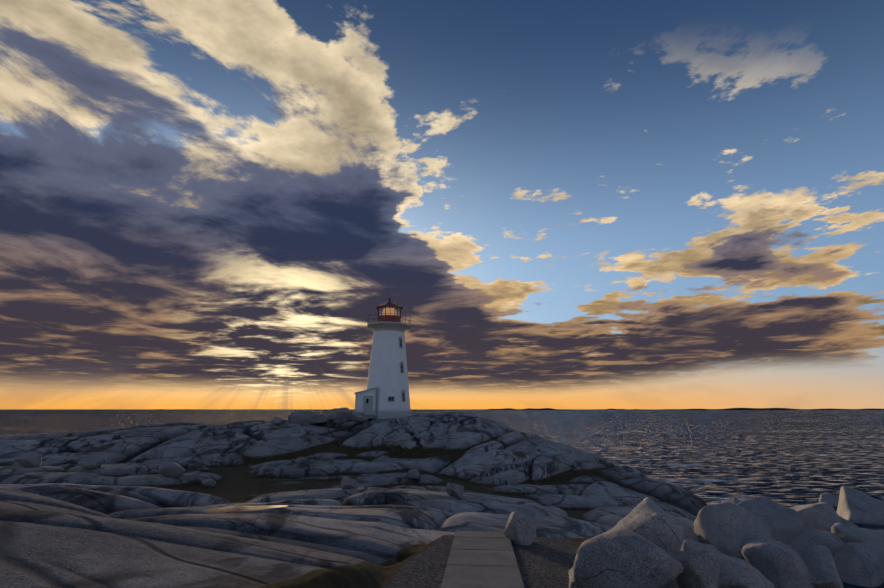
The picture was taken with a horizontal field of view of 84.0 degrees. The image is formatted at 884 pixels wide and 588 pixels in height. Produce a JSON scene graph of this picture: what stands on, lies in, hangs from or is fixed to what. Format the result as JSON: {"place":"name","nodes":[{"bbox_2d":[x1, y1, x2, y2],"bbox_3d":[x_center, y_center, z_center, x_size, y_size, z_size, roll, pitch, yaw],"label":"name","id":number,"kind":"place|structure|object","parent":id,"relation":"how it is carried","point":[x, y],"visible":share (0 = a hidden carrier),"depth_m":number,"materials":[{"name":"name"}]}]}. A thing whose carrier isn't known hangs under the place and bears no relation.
{"place":"outdoors","nodes":[
{"label":"outdoors","id":0,"kind":"place"},
{"bbox_2d":[0,411,706,587],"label":"rocky ground","id":1,"kind":"structure","parent":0,"point":[126,515],"depth_m":21.37,"materials":[{"name":"stone"}]},
{"bbox_2d":[16,451,41,467],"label":"boulder","id":2,"kind":"object","parent":1,"relation":"on","point":[31,459],"visible":0.88,"depth_m":35.68,"materials":[{"name":"stone"}]},
{"bbox_2d":[78,455,102,469],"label":"boulder","id":3,"kind":"object","parent":1,"relation":"on","point":[90,462],"visible":0.94,"depth_m":37.14,"materials":[{"name":"stone"}]},
{"bbox_2d":[144,448,158,459],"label":"boulder","id":4,"kind":"object","parent":1,"relation":"on","point":[152,454],"visible":0.94,"depth_m":44.94,"materials":[{"name":"stone"}]},
{"bbox_2d":[158,462,185,477],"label":"boulder","id":5,"kind":"object","parent":1,"relation":"on","point":[171,469],"visible":0.9,"depth_m":35.47,"materials":[{"name":"stone"}]},
{"bbox_2d":[202,478,215,486],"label":"boulder","id":6,"kind":"object","parent":1,"relation":"on","point":[209,482],"visible":0.92,"depth_m":35.42,"materials":[{"name":"stone"}]},
{"bbox_2d":[229,453,241,462],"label":"boulder","id":7,"kind":"object","parent":1,"relation":"on","point":[234,458],"visible":1,"depth_m":45.51,"materials":[{"name":"stone"}]},
{"bbox_2d":[203,505,287,512],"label":"puddle water","id":8,"kind":"structure","parent":1,"relation":"on","point":[239,508],"depth_m":14.65,"materials":[{"name":"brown liquid"}]},
{"bbox_2d":[272,417,285,425],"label":"boulder","id":9,"kind":"object","parent":1,"relation":"on","point":[277,421],"visible":0.92,"depth_m":54.25,"materials":[{"name":"stone"}]},
{"bbox_2d":[295,457,307,467],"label":"boulder","id":10,"kind":"object","parent":1,"relation":"on","point":[301,462],"visible":0.98,"depth_m":41.19,"materials":[{"name":"stone"}]},
{"bbox_2d":[288,411,326,424],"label":"boulder","id":11,"kind":"object","parent":1,"relation":"on","point":[304,417],"visible":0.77,"depth_m":55.86,"materials":[{"name":"stone"}]},
{"bbox_2d":[324,407,351,419],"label":"boulder","id":12,"kind":"object","parent":1,"relation":"on","point":[338,413],"visible":0.88,"depth_m":57.95,"materials":[{"name":"stone"}]},
{"bbox_2d":[341,477,358,488],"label":"boulder","id":13,"kind":"object","parent":1,"relation":"on","point":[348,483],"visible":0.83,"depth_m":28.67,"materials":[{"name":"stone"}]},
{"bbox_2d":[351,411,368,421],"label":"boulder","id":14,"kind":"object","parent":1,"relation":"on","point":[358,417],"visible":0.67,"depth_m":57.98,"materials":[{"name":"stone"}]},
{"bbox_2d":[354,296,411,419],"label":"lighthouse","id":15,"kind":"object","parent":1,"relation":"on","point":[384,394],"visible":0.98,"depth_m":61.25,"materials":[{"name":"white paint"}]},
{"bbox_2d":[408,469,418,479],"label":"boulder","id":16,"kind":"object","parent":1,"relation":"on","point":[413,474],"visible":0.98,"depth_m":36.71,"materials":[{"name":"stone"}]},
{"bbox_2d":[446,483,463,499],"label":"boulder","id":17,"kind":"object","parent":1,"relation":"on","point":[455,490],"visible":0.92,"depth_m":24.16,"materials":[{"name":"stone"}]},
{"bbox_2d":[504,512,536,544],"bbox_3d":[2.046,6.157,12.836,0.878,0.904,0.913,-2,-13,11],"label":"boulder","id":18,"kind":"object","parent":1,"relation":"on","point":[520,528],"visible":0.83,"depth_m":12.60,"materials":[{"name":"stone"}]},
{"bbox_2d":[568,567,578,587],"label":"boulder","id":19,"kind":"object","parent":1,"relation":"on","point":[572,584],"visible":0.15,"depth_m":8.07,"materials":[{"name":"stone"}]},
{"bbox_2d":[573,529,683,587],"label":"boulder","id":20,"kind":"object","parent":1,"relation":"on","point":[620,558],"visible":1,"depth_m":7.48,"materials":[{"name":"stone"}]},
{"bbox_2d":[603,497,683,553],"bbox_3d":[4.003,4.791,9.396,1.626,1.534,1.251,4,-14,-17],"label":"boulder","id":21,"kind":"object","parent":1,"relation":"on","point":[651,520],"visible":0.33,"depth_m":9.13,"materials":[{"name":"stone"}]},
{"bbox_2d":[660,547,679,587],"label":"boulder","id":22,"kind":"object","parent":1,"relation":"on","point":[673,584],"visible":0.02,"depth_m":8.19,"materials":[{"name":"stone"}]},
{"bbox_2d":[680,527,702,549],"bbox_3d":[11.153,11.471,22.247,1.941,1.518,1.535,-10,-17,37],"label":"boulder","id":23,"kind":"object","parent":1,"relation":"on","point":[688,534],"visible":0.17,"depth_m":22.32,"materials":[{"name":"stone"}]},
{"bbox_2d":[670,549,719,587],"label":"boulder","id":24,"kind":"object","parent":1,"relation":"on","point":[701,567],"visible":0.71,"depth_m":8.04,"materials":[{"name":"stone"}]},
{"bbox_2d":[680,540,720,551],"bbox_3d":[10.557,10.820,19.970,1.838,1.607,2.132,6,6,39],"label":"boulder","id":25,"kind":"object","parent":1,"relation":"on","point":[688,545],"visible":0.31,"depth_m":19.70,"materials":[{"name":"stone"}]},
{"bbox_2d":[721,497,739,503],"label":"boulder","id":26,"kind":"object","parent":1,"relation":"on","point":[734,500],"visible":0.27,"depth_m":57.21,"materials":[{"name":"stone"}]},
{"bbox_2d":[694,502,772,559],"bbox_3d":[12.806,10.788,21.657,3.247,2.920,3.260,4,6,39],"label":"boulder","id":27,"kind":"object","parent":1,"relation":"on","point":[716,525],"visible":0.56,"depth_m":21.34,"materials":[{"name":"stone"}]},
{"bbox_2d":[694,548,774,587],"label":"boulder","id":28,"kind":"object","parent":1,"relation":"on","point":[735,572],"visible":0.69,"depth_m":13.03,"materials":[{"name":"stone"}]},
{"bbox_2d":[723,533,757,560],"bbox_3d":[13.001,10.997,20.489,1.744,1.847,2.279,11,-17,-40],"label":"boulder","id":29,"kind":"object","parent":1,"relation":"on","point":[728,548],"visible":0.1,"depth_m":20.56,"materials":[{"name":"stone"}]},
{"bbox_2d":[736,496,803,542],"bbox_3d":[27.416,19.614,40.311,5.984,5.482,4.610,7,-22,-30],"label":"boulder","id":30,"kind":"object","parent":1,"relation":"on","point":[786,522],"visible":0.29,"depth_m":39.58,"materials":[{"name":"stone"}]},
{"bbox_2d":[741,536,814,587],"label":"boulder","id":31,"kind":"object","parent":1,"relation":"on","point":[777,564],"visible":0.9,"depth_m":18.57,"materials":[{"name":"stone"}]},
{"bbox_2d":[784,528,845,554],"bbox_3d":[28.850,20.357,37.345,6.304,4.638,5.601,-12,-11,-2],"label":"boulder","id":32,"kind":"object","parent":1,"relation":"on","point":[809,538],"visible":0.15,"depth_m":37.30,"materials":[{"name":"stone"}]},
{"bbox_2d":[791,502,842,531],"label":"boulder","id":33,"kind":"object","parent":1,"relation":"on","point":[823,516],"visible":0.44,"depth_m":45.57,"materials":[{"name":"stone"}]},
{"bbox_2d":[794,545,843,587],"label":"boulder","id":34,"kind":"object","parent":1,"relation":"on","point":[820,564],"visible":0.56,"depth_m":18.93,"materials":[{"name":"stone"}]},
{"bbox_2d":[818,493,838,505],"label":"boulder","id":35,"kind":"object","parent":1,"relation":"on","point":[832,499],"visible":0.19,"depth_m":58.69,"materials":[{"name":"stone"}]},
{"bbox_2d":[841,519,858,527],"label":"boulder","id":36,"kind":"object","parent":1,"relation":"on","point":[846,522],"visible":0.08,"depth_m":45.59,"materials":[{"name":"stone"}]},
{"bbox_2d":[831,523,883,548],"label":"boulder","id":37,"kind":"object","parent":1,"relation":"on","point":[845,533],"visible":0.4,"depth_m":38.59,"materials":[{"name":"stone"}]},
{"bbox_2d":[832,542,883,586],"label":"boulder","id":38,"kind":"object","parent":1,"relation":"on","point":[860,564],"visible":0.67,"depth_m":32.74,"materials":[{"name":"stone"}]},
{"bbox_2d":[836,486,883,524],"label":"boulder","id":39,"kind":"object","parent":1,"relation":"on","point":[855,506],"visible":0.56,"depth_m":50.64,"materials":[{"name":"stone"}]},
{"bbox_2d":[0,409,883,587],"bbox_3d":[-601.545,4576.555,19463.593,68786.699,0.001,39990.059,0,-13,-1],"label":"sea water","id":40,"kind":"structure","parent":0,"point":[789,458],"depth_m":198.40,"materials":[{"name":"grey liquid"}]},
{"bbox_2d":[0,0,883,408],"label":"sky","id":41,"kind":"structure","parent":0,"point":[205,204],"materials":[{"name":"blue"}]},
{"bbox_2d":[440,531,524,587],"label":"walkway path","id":42,"kind":"structure","parent":0,"point":[481,559],"depth_m":10.12,"materials":[{"name":"grey wood"}]},
{"bbox_2d":[155,408,883,409],"bbox_3d":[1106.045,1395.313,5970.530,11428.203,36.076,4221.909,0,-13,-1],"label":"distant headland","id":43,"kind":"structure","parent":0,"point":[663,409],"depth_m":7284.19,"materials":[{"name":"black stone"}]}
]}

